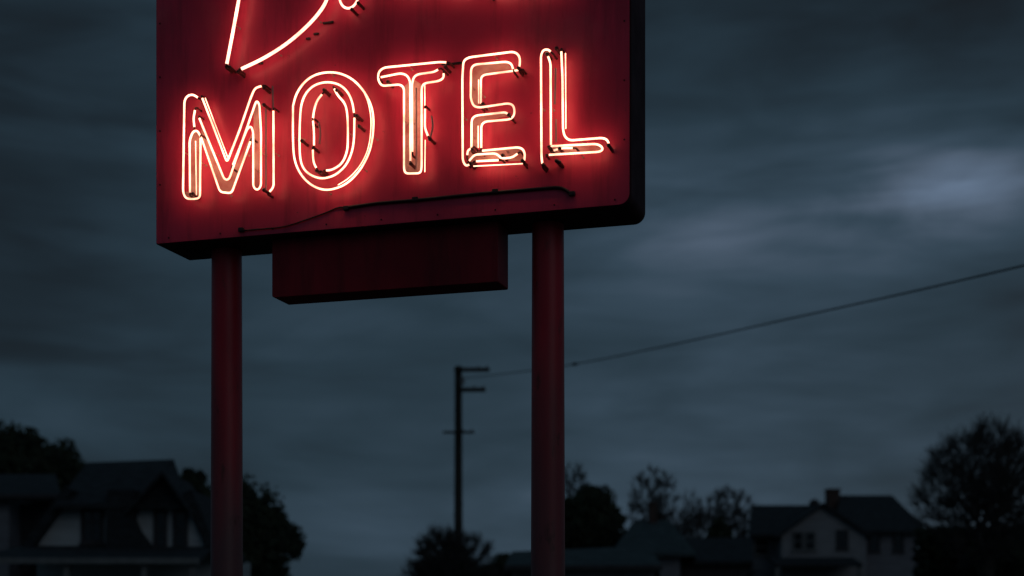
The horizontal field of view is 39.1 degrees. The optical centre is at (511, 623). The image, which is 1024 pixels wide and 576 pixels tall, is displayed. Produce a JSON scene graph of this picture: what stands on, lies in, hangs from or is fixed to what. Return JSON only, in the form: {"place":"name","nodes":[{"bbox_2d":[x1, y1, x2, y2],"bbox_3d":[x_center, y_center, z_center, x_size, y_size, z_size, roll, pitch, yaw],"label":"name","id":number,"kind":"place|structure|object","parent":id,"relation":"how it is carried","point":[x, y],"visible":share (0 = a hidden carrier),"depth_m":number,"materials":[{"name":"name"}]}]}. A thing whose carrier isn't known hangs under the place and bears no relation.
{"place":"outdoors","nodes":[
{"label":"outdoors","id":0,"kind":"place"},
{"bbox_2d":[0,474,59,575],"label":"side house","id":1,"kind":"structure","parent":0,"point":[26,501],"depth_m":53.02,"materials":[{"name":"grey"}]},
{"bbox_2d":[0,459,249,575],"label":"gabled house","id":2,"kind":"structure","parent":0,"point":[137,518],"depth_m":45.33,"materials":[{"name":"grey"}]},
{"bbox_2d":[78,509,104,544],"bbox_3d":[-13.288,-3.195,45.545,0.805,1.390,0.150,0,0,0],"label":"window","id":3,"kind":"structure","parent":2,"relation":"in","point":[92,520],"depth_m":45.57,"materials":[{"name":"black glass"}]},
{"bbox_2d":[153,510,167,546],"bbox_3d":[-11.075,-2.950,45.375,0.430,1.280,0.090,0,0,0],"label":"window","id":4,"kind":"structure","parent":2,"relation":"in","point":[160,517],"depth_m":45.37,"materials":[{"name":"black glass"}]},
{"bbox_2d":[172,510,187,546],"bbox_3d":[-10.450,-2.950,45.375,0.480,1.280,0.090,0,0,0],"label":"window","id":5,"kind":"structure","parent":2,"relation":"in","point":[179,517],"depth_m":45.36,"materials":[{"name":"black glass"}]},
{"bbox_2d":[0,0,1023,575],"label":"sky","id":6,"kind":"structure","parent":0,"point":[802,157],"materials":[{"name":"grey"}]},
{"bbox_2d":[504,546,662,575],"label":"house","id":7,"kind":"structure","parent":0,"point":[628,561],"depth_m":50.30,"materials":[{"name":"grey"}]},
{"bbox_2d":[517,572,530,575],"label":"window","id":8,"kind":"structure","parent":7,"relation":"in","point":[518,573],"depth_m":49.93,"materials":[{"name":"black glass"}]},
{"bbox_2d":[623,571,647,575],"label":"window","id":9,"kind":"structure","parent":7,"relation":"in","point":[625,573],"depth_m":49.93,"materials":[{"name":"black glass"}]},
{"bbox_2d":[615,501,695,575],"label":"chimney house","id":10,"kind":"structure","parent":0,"point":[667,542],"depth_m":60.98,"materials":[{"name":"grey"}]},
{"bbox_2d":[745,489,925,575],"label":"hipped house","id":11,"kind":"structure","parent":0,"point":[836,533],"depth_m":79.97,"materials":[{"name":"grey"}]},
{"bbox_2d":[753,538,770,556],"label":"window","id":12,"kind":"structure","parent":11,"relation":"in","point":[761,546],"depth_m":80.57,"materials":[{"name":"black glass"}]},
{"bbox_2d":[791,531,804,551],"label":"window","id":13,"kind":"structure","parent":11,"relation":"in","point":[797,536],"depth_m":78.74,"materials":[{"name":"black glass"}]},
{"bbox_2d":[804,531,816,551],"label":"window","id":14,"kind":"structure","parent":11,"relation":"in","point":[809,536],"depth_m":78.76,"materials":[{"name":"black glass"}]},
{"bbox_2d":[835,530,849,549],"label":"window","id":15,"kind":"structure","parent":11,"relation":"in","point":[842,536],"depth_m":78.78,"materials":[{"name":"black glass"}]},
{"bbox_2d":[867,533,881,552],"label":"window","id":16,"kind":"structure","parent":11,"relation":"in","point":[874,543],"depth_m":79.98,"materials":[{"name":"black glass"}]},
{"bbox_2d":[892,533,905,552],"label":"window","id":17,"kind":"structure","parent":11,"relation":"in","point":[898,538],"depth_m":79.98,"materials":[{"name":"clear glass"}]},
{"label":"ground","id":18,"kind":"structure","parent":0,"visible":0},
{"bbox_2d":[0,420,85,491],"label":"leafy tree","id":19,"kind":"object","parent":18,"relation":"on","point":[23,452],"visible":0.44,"depth_m":90.41,"materials":[{"name":"green plant"}]},
{"bbox_2d":[180,467,210,493],"bbox_3d":[-13.411,-2.372,60.031,2.035,8.347,2.089,0,0,0],"label":"leafy tree","id":20,"kind":"object","parent":18,"relation":"on","point":[197,479],"visible":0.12,"depth_m":59.78,"materials":[{"name":"green plant"}]},
{"bbox_2d":[199,473,306,575],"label":"leafy tree","id":21,"kind":"object","parent":18,"relation":"on","point":[272,538],"visible":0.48,"depth_m":55.41,"materials":[{"name":"green plant"}]},
{"bbox_2d":[156,0,644,575],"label":"motel sign","id":22,"kind":"object","parent":18,"relation":"on","point":[332,150],"visible":1,"depth_m":11.04,"materials":[{"name":"red metal"}]},
{"bbox_2d":[409,544,483,575],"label":"leafy shrub","id":23,"kind":"object","parent":18,"relation":"on","point":[441,570],"visible":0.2,"depth_m":56.38,"materials":[{"name":"green plant"}]},
{"bbox_2d":[400,522,503,575],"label":"round bush","id":24,"kind":"object","parent":18,"relation":"on","point":[426,554],"visible":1,"depth_m":55.41,"materials":[{"name":"green plant"}]},
{"bbox_2d":[443,366,489,547],"bbox_3d":[-1.900,-4.418,59.987,1.933,12.637,0.415,0,0,0],"label":"utility pole","id":25,"kind":"object","parent":18,"relation":"on","point":[459,431],"visible":0.91,"depth_m":59.85,"materials":[{"name":"brown wood"}]},
{"bbox_2d":[463,265,1023,378],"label":"overhead wire","id":26,"kind":"object","parent":25,"relation":"attached to","point":[574,364],"visible":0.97,"depth_m":34.23,"materials":[{"name":"black rubber"}]},
{"bbox_2d":[483,552,509,575],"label":"leafy shrub","id":27,"kind":"object","parent":18,"relation":"on","point":[500,559],"visible":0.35,"depth_m":61.52,"materials":[{"name":"green plant"}]},
{"bbox_2d":[565,462,590,498],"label":"bare tree","id":28,"kind":"object","parent":18,"relation":"on","point":[569,484],"visible":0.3,"depth_m":71.71,"materials":[{"name":"brown plant"}]},
{"bbox_2d":[565,483,627,548],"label":"leafy tree","id":29,"kind":"object","parent":18,"relation":"on","point":[595,517],"visible":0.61,"depth_m":65.12,"materials":[{"name":"green plant"}]},
{"bbox_2d":[625,465,687,532],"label":"bare tree","id":30,"kind":"object","parent":18,"relation":"on","point":[661,508],"visible":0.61,"depth_m":73.75,"materials":[{"name":"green plant"}]},
{"bbox_2d":[679,489,707,537],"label":"bare tree","id":31,"kind":"object","parent":18,"relation":"on","point":[691,532],"visible":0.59,"depth_m":77.89,"materials":[{"name":"brown plant"}]},
{"bbox_2d":[666,499,763,575],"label":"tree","id":32,"kind":"object","parent":18,"relation":"on","point":[739,534],"visible":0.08,"depth_m":81.18,"materials":[{"name":"green plant"}]},
{"bbox_2d":[680,538,753,575],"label":"long shed","id":33,"kind":"structure","parent":18,"relation":"on","point":[724,556],"depth_m":64.11,"materials":[{"name":"grey"}]},
{"bbox_2d":[705,516,733,537],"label":"leafy shrub","id":34,"kind":"object","parent":18,"relation":"on","point":[719,528],"visible":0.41,"depth_m":67.76,"materials":[{"name":"green plant"}]},
{"bbox_2d":[703,482,759,537],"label":"bare tree","id":35,"kind":"object","parent":18,"relation":"on","point":[735,509],"visible":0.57,"depth_m":83.56,"materials":[{"name":"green plant"}]},
{"bbox_2d":[904,409,1023,575],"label":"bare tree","id":36,"kind":"object","parent":18,"relation":"on","point":[1000,477],"visible":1,"depth_m":55.39,"materials":[{"name":"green plant"}]},
{"bbox_2d":[911,524,1023,575],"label":"hedge","id":37,"kind":"object","parent":18,"relation":"on","point":[928,560],"visible":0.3,"depth_m":61.33,"materials":[{"name":"green plant"}]}
]}

